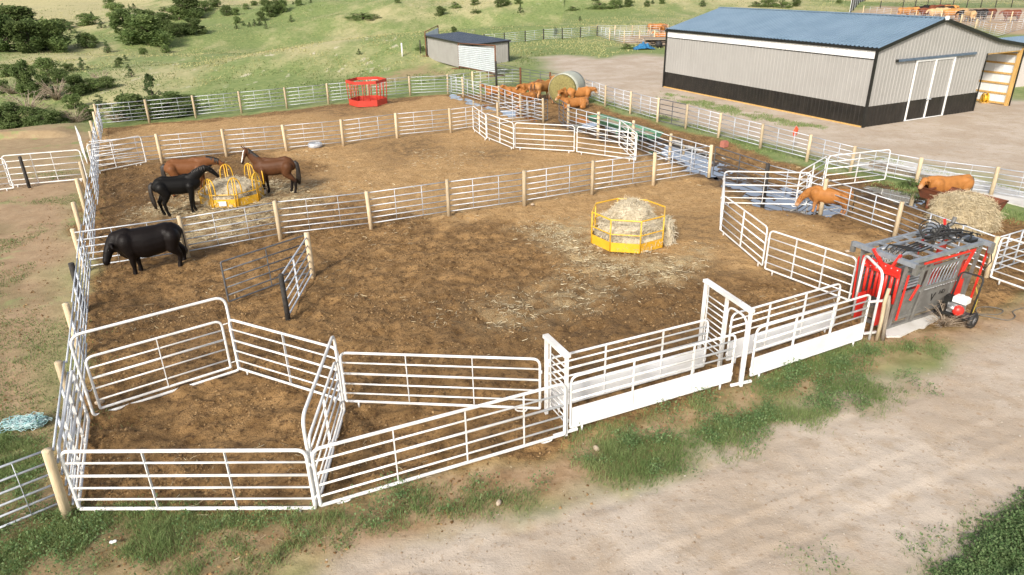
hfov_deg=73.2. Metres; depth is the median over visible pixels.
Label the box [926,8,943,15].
cow
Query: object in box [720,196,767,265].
corral panel
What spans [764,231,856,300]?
corral panel
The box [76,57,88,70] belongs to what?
juniper
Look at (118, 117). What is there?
dead bush
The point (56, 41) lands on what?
broadleaf tree
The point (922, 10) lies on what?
cow
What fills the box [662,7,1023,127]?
barn
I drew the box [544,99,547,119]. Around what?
pipe gate
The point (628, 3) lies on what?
shrub
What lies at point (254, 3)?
shrub
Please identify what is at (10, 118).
broadleaf tree
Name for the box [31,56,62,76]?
shrub
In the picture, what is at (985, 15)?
cow
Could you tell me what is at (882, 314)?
wooden stake
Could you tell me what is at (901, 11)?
cow
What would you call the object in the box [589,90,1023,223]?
verge grass
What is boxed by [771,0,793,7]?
bush
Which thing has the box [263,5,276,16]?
shrub
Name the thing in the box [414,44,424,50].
bush
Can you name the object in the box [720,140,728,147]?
mineral block
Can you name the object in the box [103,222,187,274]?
bull
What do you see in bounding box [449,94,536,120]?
puddle
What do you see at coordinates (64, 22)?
shrub
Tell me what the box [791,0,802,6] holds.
shrub
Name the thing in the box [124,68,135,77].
juniper
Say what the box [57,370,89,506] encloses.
corral panel
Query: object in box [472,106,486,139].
corral panel
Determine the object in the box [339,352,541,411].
corral panel
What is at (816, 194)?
cow
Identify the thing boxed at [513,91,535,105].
calf
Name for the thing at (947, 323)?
dead bush
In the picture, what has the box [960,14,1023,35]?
pipe fence
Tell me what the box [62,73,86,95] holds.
broadleaf tree
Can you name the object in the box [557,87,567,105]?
calf
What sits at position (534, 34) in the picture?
pipe fence
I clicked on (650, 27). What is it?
pipe fence
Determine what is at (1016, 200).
concrete pad
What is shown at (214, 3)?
shrub
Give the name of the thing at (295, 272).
pipe gate
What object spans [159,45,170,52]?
shrub
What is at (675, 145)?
puddle
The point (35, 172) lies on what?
corral panel
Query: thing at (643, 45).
tarp bundle
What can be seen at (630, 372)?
alley panel
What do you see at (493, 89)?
calf
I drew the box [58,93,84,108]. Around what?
shrub
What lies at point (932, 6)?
cow
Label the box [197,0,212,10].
shrub
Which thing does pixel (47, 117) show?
broadleaf tree
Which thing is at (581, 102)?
calf
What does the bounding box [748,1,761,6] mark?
bush
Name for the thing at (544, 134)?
corral panel
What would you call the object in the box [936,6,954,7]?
cow
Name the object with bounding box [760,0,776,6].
shrub
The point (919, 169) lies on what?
pipe fence
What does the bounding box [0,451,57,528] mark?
pipe fence
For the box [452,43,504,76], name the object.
windbreak panel
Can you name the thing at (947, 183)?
cow
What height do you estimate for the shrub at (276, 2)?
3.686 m
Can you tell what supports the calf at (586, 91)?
on the ground at (898, 488)
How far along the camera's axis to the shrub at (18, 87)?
76.69 m
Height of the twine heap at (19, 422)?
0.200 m
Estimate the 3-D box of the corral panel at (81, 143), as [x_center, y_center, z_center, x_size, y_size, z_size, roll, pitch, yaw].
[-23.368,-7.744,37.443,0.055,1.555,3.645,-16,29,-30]
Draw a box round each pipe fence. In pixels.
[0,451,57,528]
[41,104,102,519]
[74,145,712,266]
[89,100,540,164]
[95,74,448,122]
[446,76,544,122]
[448,69,519,90]
[484,26,597,41]
[495,61,555,85]
[566,104,709,172]
[584,78,659,121]
[597,24,668,36]
[597,26,665,42]
[684,104,1023,196]
[762,163,1000,277]
[862,6,1021,22]
[880,0,1023,7]
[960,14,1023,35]
[994,229,1023,269]
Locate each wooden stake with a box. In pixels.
[860,295,871,322]
[875,288,890,340]
[881,295,890,340]
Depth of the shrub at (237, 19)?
162.78 m
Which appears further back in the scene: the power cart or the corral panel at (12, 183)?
the corral panel at (12, 183)
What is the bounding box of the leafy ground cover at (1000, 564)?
[923,485,1023,574]
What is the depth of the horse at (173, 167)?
30.33 m
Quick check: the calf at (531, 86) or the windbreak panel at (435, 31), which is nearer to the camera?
the calf at (531, 86)
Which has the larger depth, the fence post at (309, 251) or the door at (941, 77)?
the door at (941, 77)
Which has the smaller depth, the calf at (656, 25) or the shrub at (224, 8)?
the calf at (656, 25)
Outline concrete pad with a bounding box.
[853,158,1023,207]
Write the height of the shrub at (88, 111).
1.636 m
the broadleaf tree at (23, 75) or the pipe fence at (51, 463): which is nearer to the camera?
the pipe fence at (51, 463)
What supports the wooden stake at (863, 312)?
on the ground at (898, 488)
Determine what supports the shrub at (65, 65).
on the ground at (898, 488)
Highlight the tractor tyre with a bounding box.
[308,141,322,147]
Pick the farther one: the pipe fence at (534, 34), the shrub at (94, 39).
the shrub at (94, 39)
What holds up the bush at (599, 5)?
on the ground at (898, 488)
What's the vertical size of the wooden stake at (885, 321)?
1.258 m
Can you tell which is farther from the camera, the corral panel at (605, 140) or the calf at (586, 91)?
the calf at (586, 91)
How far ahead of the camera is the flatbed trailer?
86.12 m
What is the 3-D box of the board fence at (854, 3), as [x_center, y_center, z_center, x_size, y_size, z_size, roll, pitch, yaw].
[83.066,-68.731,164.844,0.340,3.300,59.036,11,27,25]
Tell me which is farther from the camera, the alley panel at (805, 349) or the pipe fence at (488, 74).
the pipe fence at (488, 74)
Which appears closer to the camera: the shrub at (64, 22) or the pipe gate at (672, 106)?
the pipe gate at (672, 106)
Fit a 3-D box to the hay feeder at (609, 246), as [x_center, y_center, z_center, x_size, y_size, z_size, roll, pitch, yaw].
[4.116,-2.227,24.424,2.509,1.168,2.509,-15,28,-28]
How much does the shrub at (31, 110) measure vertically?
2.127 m
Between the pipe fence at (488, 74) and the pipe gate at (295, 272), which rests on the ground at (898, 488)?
the pipe fence at (488, 74)
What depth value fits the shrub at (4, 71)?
89.98 m
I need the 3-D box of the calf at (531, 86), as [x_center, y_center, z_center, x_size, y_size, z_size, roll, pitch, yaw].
[1.868,-15.039,52.422,0.733,1.437,2.865,7,26,18]
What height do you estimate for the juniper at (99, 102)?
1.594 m
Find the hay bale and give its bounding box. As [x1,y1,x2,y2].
[548,71,585,104]
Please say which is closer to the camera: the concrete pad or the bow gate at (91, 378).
the bow gate at (91, 378)
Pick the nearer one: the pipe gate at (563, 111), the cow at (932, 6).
the pipe gate at (563, 111)
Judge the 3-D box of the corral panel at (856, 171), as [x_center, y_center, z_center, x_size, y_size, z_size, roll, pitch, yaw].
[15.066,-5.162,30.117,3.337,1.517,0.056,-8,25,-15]
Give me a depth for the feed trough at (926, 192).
27.05 m
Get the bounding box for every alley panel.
[546,319,708,412]
[568,334,736,429]
[725,283,840,362]
[749,294,870,378]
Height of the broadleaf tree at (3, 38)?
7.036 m
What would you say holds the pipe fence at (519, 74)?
on the ground at (898, 488)
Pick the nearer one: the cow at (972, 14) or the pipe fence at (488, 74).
the pipe fence at (488, 74)
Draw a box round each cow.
[795,185,855,215]
[897,7,913,14]
[907,7,919,14]
[917,7,935,15]
[918,174,974,202]
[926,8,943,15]
[929,5,944,7]
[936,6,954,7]
[940,9,959,19]
[955,10,974,19]
[963,10,976,21]
[967,9,985,20]
[973,9,988,19]
[981,8,996,19]
[999,10,1021,20]
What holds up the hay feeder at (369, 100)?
on the ground at (898, 488)
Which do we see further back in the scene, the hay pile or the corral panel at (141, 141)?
the corral panel at (141, 141)
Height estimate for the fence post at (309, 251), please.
1.650 m
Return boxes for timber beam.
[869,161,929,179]
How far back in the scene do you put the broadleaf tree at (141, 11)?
159.43 m
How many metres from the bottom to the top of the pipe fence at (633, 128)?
1.680 m
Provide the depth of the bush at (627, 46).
85.44 m
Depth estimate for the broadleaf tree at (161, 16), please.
149.84 m
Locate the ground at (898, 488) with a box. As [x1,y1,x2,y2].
[0,0,1023,574]
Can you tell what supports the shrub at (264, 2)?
on the ground at (898, 488)
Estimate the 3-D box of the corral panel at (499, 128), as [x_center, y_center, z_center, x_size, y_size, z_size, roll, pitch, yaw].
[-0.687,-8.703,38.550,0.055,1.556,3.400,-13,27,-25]
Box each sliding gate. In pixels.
[543,333,577,435]
[697,278,754,386]
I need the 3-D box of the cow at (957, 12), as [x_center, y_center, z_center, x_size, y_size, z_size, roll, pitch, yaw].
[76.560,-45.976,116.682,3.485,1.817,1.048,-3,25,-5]
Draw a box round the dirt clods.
[0,99,1022,574]
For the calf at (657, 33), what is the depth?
96.87 m
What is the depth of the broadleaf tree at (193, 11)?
169.58 m
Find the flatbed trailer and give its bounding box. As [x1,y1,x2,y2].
[644,37,665,47]
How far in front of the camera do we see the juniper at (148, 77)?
69.71 m
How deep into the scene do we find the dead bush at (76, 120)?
66.28 m
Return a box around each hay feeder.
[198,163,265,207]
[345,76,386,106]
[591,198,665,253]
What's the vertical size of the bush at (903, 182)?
0.450 m
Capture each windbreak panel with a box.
[424,25,438,56]
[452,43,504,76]
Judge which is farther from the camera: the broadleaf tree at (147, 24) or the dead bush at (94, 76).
the broadleaf tree at (147, 24)
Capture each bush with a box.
[0,84,16,93]
[0,89,52,113]
[34,79,70,100]
[56,106,91,122]
[88,70,109,78]
[103,110,129,122]
[343,12,382,18]
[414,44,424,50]
[448,1,461,7]
[469,9,481,13]
[565,6,579,10]
[584,1,614,8]
[618,43,632,48]
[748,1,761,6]
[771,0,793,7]
[897,177,918,187]
[924,300,974,328]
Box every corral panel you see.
[0,158,13,190]
[1,149,86,186]
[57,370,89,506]
[59,448,316,511]
[75,126,87,163]
[86,136,146,173]
[228,319,344,402]
[311,383,566,506]
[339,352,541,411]
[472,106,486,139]
[486,113,513,148]
[514,122,574,152]
[576,126,635,160]
[619,120,637,161]
[719,172,725,229]
[720,171,810,206]
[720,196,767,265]
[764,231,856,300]
[795,156,826,201]
[823,149,890,187]
[990,237,1023,288]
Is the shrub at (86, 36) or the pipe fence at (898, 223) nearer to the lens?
the pipe fence at (898, 223)
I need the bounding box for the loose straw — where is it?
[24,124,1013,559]
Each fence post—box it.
[18,156,30,187]
[278,273,290,320]
[304,232,315,278]
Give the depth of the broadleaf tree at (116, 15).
154.41 m
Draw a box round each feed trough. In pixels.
[587,114,663,140]
[917,185,1008,212]
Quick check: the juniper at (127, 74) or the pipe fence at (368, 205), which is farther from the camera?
the juniper at (127, 74)
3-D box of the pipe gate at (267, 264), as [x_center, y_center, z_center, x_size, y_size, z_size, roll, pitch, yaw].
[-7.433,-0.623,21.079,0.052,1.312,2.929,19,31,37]
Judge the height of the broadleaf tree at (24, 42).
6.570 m
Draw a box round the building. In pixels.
[1001,36,1023,86]
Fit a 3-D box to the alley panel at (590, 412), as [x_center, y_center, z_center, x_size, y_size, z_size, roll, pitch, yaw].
[3.106,2.042,14.915,4.274,1.427,0.056,-11,26,-21]
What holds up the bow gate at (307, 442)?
on the ground at (898, 488)
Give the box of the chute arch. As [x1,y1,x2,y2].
[851,255,883,339]
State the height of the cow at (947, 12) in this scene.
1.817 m
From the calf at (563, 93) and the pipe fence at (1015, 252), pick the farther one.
the calf at (563, 93)
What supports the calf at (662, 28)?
on the ground at (898, 488)
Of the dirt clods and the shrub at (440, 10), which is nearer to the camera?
the dirt clods
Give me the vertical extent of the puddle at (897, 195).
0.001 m
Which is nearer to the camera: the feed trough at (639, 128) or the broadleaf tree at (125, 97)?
the feed trough at (639, 128)
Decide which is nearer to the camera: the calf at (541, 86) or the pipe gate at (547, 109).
the pipe gate at (547, 109)
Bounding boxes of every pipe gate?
[220,235,309,301]
[282,237,311,313]
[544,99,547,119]
[559,99,566,124]
[658,99,685,126]
[712,146,765,193]
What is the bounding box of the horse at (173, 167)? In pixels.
[160,156,228,196]
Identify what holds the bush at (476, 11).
on the ground at (898, 488)
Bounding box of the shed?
[424,32,510,67]
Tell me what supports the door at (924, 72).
in the barn
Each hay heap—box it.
[198,174,266,208]
[593,194,677,254]
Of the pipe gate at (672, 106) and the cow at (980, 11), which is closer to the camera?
the pipe gate at (672, 106)
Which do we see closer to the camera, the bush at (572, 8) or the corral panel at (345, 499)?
the corral panel at (345, 499)
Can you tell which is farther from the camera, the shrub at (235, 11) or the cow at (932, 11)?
the shrub at (235, 11)
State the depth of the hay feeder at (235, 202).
29.20 m
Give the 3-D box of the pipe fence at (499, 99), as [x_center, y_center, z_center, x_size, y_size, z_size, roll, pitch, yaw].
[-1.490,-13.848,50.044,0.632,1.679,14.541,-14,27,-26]
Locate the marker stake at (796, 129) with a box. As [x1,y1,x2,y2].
[793,125,797,135]
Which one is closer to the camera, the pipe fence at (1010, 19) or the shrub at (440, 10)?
the pipe fence at (1010, 19)
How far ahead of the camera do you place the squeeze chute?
18.41 m
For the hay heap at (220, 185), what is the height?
1.211 m
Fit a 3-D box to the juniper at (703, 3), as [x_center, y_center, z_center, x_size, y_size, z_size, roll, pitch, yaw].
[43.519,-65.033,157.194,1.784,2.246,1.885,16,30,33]
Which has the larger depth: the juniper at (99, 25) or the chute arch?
the juniper at (99, 25)
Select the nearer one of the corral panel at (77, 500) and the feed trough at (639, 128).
the corral panel at (77, 500)
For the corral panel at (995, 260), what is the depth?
20.47 m
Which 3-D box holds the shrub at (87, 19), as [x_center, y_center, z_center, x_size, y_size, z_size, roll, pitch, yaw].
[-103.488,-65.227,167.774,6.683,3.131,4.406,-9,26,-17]
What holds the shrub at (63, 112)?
on the ground at (898, 488)
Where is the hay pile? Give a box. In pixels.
[924,189,1008,236]
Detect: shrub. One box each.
[0,63,11,77]
[0,78,12,93]
[14,83,33,96]
[17,106,42,127]
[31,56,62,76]
[46,67,70,83]
[50,18,75,29]
[56,110,74,120]
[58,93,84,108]
[59,62,76,71]
[74,12,101,25]
[74,32,96,47]
[76,104,93,119]
[82,77,106,93]
[89,37,98,43]
[95,75,119,87]
[102,1,124,16]
[103,0,116,4]
[114,57,122,63]
[135,103,163,120]
[137,47,147,54]
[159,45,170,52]
[164,22,185,36]
[165,5,187,20]
[184,93,201,109]
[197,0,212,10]
[208,0,220,6]
[219,4,231,15]
[230,7,238,14]
[233,16,240,23]
[250,0,258,5]
[255,11,266,20]
[259,0,270,10]
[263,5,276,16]
[269,0,285,13]
[274,0,288,12]
[295,0,301,5]
[434,5,446,15]
[470,0,480,4]
[494,0,507,6]
[608,0,623,8]
[623,0,634,6]
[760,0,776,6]
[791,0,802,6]
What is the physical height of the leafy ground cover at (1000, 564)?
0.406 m
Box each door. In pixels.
[903,60,935,120]
[925,58,953,116]
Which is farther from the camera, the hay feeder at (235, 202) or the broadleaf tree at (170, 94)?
the broadleaf tree at (170, 94)
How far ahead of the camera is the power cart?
18.23 m
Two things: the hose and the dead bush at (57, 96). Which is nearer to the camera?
the hose
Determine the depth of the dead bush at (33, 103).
71.22 m
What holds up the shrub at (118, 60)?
on the ground at (898, 488)
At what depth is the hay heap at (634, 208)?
23.96 m
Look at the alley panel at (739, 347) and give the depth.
17.20 m
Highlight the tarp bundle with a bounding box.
[633,41,654,49]
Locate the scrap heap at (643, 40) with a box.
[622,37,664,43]
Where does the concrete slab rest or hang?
on the ground at (898, 488)
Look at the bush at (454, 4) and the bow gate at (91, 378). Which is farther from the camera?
the bush at (454, 4)
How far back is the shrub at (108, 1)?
262.00 m
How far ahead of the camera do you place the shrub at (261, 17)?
164.68 m
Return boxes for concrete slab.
[885,314,939,337]
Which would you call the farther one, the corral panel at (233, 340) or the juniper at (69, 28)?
the juniper at (69, 28)
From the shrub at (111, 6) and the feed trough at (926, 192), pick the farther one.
the shrub at (111, 6)
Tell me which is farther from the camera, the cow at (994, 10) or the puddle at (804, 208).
the cow at (994, 10)
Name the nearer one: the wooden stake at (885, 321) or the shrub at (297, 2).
the wooden stake at (885, 321)
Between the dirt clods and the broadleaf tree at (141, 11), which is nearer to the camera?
the dirt clods
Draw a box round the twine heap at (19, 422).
[0,411,52,432]
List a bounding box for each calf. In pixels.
[479,84,507,94]
[500,85,528,95]
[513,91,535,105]
[516,83,528,90]
[528,79,543,97]
[534,75,553,101]
[555,95,588,108]
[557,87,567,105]
[566,86,597,103]
[646,23,664,32]
[651,31,665,36]
[659,24,667,32]
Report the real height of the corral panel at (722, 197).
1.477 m
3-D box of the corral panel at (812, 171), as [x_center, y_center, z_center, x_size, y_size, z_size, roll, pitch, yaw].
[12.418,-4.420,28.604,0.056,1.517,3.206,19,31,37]
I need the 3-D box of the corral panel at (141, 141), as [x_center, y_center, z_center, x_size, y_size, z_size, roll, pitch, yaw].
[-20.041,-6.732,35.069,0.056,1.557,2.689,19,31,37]
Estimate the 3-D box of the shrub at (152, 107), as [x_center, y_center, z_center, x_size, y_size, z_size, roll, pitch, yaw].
[-25.293,-12.341,48.404,2.023,1.294,1.543,-10,26,-19]
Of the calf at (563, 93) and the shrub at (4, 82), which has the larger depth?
the shrub at (4, 82)
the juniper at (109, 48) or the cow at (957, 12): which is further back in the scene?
the juniper at (109, 48)
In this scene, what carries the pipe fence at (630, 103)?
on the ground at (898, 488)
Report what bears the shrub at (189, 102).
on the ground at (898, 488)
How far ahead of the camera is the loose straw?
25.23 m
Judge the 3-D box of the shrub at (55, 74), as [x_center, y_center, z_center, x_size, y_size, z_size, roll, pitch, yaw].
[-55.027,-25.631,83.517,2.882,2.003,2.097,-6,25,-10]
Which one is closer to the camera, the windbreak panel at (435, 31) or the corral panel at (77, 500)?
the corral panel at (77, 500)
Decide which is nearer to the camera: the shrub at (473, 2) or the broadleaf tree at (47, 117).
the broadleaf tree at (47, 117)
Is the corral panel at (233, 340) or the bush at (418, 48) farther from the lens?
the bush at (418, 48)
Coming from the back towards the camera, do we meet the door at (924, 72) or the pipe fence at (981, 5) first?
the pipe fence at (981, 5)
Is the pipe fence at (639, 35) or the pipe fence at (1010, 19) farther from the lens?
the pipe fence at (1010, 19)
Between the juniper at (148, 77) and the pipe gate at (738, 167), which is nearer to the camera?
the pipe gate at (738, 167)
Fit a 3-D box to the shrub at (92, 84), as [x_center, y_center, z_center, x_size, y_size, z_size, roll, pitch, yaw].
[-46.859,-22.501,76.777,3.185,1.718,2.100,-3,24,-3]
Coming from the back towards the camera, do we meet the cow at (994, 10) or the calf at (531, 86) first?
the cow at (994, 10)
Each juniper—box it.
[64,22,77,33]
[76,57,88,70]
[92,94,108,107]
[97,19,106,27]
[101,40,112,52]
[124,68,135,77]
[142,73,161,99]
[698,0,705,6]
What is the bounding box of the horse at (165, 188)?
[148,164,218,216]
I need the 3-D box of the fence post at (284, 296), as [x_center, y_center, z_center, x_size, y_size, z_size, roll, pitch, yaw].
[-6.302,0.354,19.158,0.148,1.570,0.148,-1,24,0]
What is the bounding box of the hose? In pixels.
[975,306,1023,320]
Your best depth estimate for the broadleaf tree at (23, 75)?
76.98 m
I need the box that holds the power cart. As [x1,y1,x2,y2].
[934,271,983,328]
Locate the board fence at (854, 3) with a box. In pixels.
[850,0,865,11]
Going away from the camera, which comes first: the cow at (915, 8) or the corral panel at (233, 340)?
the corral panel at (233, 340)
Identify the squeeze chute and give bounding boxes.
[849,216,995,329]
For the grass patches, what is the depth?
18.30 m
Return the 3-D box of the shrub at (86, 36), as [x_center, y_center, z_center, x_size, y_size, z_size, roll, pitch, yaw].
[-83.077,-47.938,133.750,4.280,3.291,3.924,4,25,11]
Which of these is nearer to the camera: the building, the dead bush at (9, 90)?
the building
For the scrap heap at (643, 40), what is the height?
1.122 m
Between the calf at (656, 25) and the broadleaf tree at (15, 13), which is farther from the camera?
the broadleaf tree at (15, 13)
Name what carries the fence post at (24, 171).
on the ground at (898, 488)
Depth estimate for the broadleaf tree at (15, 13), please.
160.99 m
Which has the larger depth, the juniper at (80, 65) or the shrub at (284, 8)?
the shrub at (284, 8)
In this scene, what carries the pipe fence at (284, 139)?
on the ground at (898, 488)
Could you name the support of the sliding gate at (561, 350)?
on the ground at (898, 488)
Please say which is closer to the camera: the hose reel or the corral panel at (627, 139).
the corral panel at (627, 139)
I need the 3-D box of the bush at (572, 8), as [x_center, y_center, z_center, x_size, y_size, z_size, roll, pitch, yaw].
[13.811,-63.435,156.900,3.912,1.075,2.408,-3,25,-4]
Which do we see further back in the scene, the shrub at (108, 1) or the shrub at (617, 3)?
the shrub at (108, 1)
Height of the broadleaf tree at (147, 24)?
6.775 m
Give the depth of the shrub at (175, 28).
145.26 m
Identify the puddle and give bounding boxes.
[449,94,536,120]
[573,117,596,127]
[648,140,732,179]
[710,177,848,219]
[861,185,924,206]
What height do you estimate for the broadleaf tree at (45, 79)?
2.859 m
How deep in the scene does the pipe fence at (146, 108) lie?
50.06 m
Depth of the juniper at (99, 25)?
163.59 m
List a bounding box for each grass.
[0,0,1022,127]
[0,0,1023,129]
[0,336,1023,574]
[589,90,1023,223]
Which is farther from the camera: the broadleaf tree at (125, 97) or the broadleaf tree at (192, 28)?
the broadleaf tree at (192, 28)
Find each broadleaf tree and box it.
[0,3,38,31]
[0,14,21,51]
[0,101,28,129]
[2,17,50,53]
[8,58,37,96]
[26,109,69,125]
[28,16,74,52]
[28,74,58,99]
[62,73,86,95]
[106,91,156,120]
[108,8,137,33]
[115,12,176,46]
[132,8,159,21]
[145,91,196,118]
[146,12,175,31]
[167,0,204,18]
[178,17,207,34]
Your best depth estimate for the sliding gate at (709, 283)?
16.03 m
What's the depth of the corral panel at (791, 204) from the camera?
27.64 m
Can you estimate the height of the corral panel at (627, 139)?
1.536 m
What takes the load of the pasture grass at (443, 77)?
on the ground at (898, 488)
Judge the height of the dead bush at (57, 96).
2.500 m
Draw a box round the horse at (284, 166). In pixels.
[240,145,300,193]
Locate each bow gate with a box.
[69,297,240,415]
[301,336,344,505]
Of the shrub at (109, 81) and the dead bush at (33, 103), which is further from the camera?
the shrub at (109, 81)
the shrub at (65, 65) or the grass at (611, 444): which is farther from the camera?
the shrub at (65, 65)
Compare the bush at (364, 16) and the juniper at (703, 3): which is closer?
the juniper at (703, 3)
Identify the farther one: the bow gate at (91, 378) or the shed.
the shed
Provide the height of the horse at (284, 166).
2.239 m
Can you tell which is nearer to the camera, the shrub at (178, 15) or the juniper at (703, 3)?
the juniper at (703, 3)
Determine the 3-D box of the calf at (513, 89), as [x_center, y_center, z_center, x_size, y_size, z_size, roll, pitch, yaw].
[0.169,-15.415,54.123,2.367,1.048,0.927,-4,25,-7]
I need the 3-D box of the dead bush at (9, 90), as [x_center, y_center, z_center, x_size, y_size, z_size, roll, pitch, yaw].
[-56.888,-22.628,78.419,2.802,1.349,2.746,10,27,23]
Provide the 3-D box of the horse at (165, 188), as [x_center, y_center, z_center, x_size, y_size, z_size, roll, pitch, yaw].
[-13.339,-3.971,28.229,2.734,1.910,0.785,-12,27,-23]
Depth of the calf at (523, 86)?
53.80 m
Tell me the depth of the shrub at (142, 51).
130.28 m
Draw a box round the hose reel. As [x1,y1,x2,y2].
[979,93,989,102]
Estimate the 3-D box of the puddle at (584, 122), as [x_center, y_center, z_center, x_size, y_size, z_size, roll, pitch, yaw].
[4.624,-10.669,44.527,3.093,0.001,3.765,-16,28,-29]
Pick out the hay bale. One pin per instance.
(575, 80)
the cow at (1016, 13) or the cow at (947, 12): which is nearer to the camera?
the cow at (1016, 13)

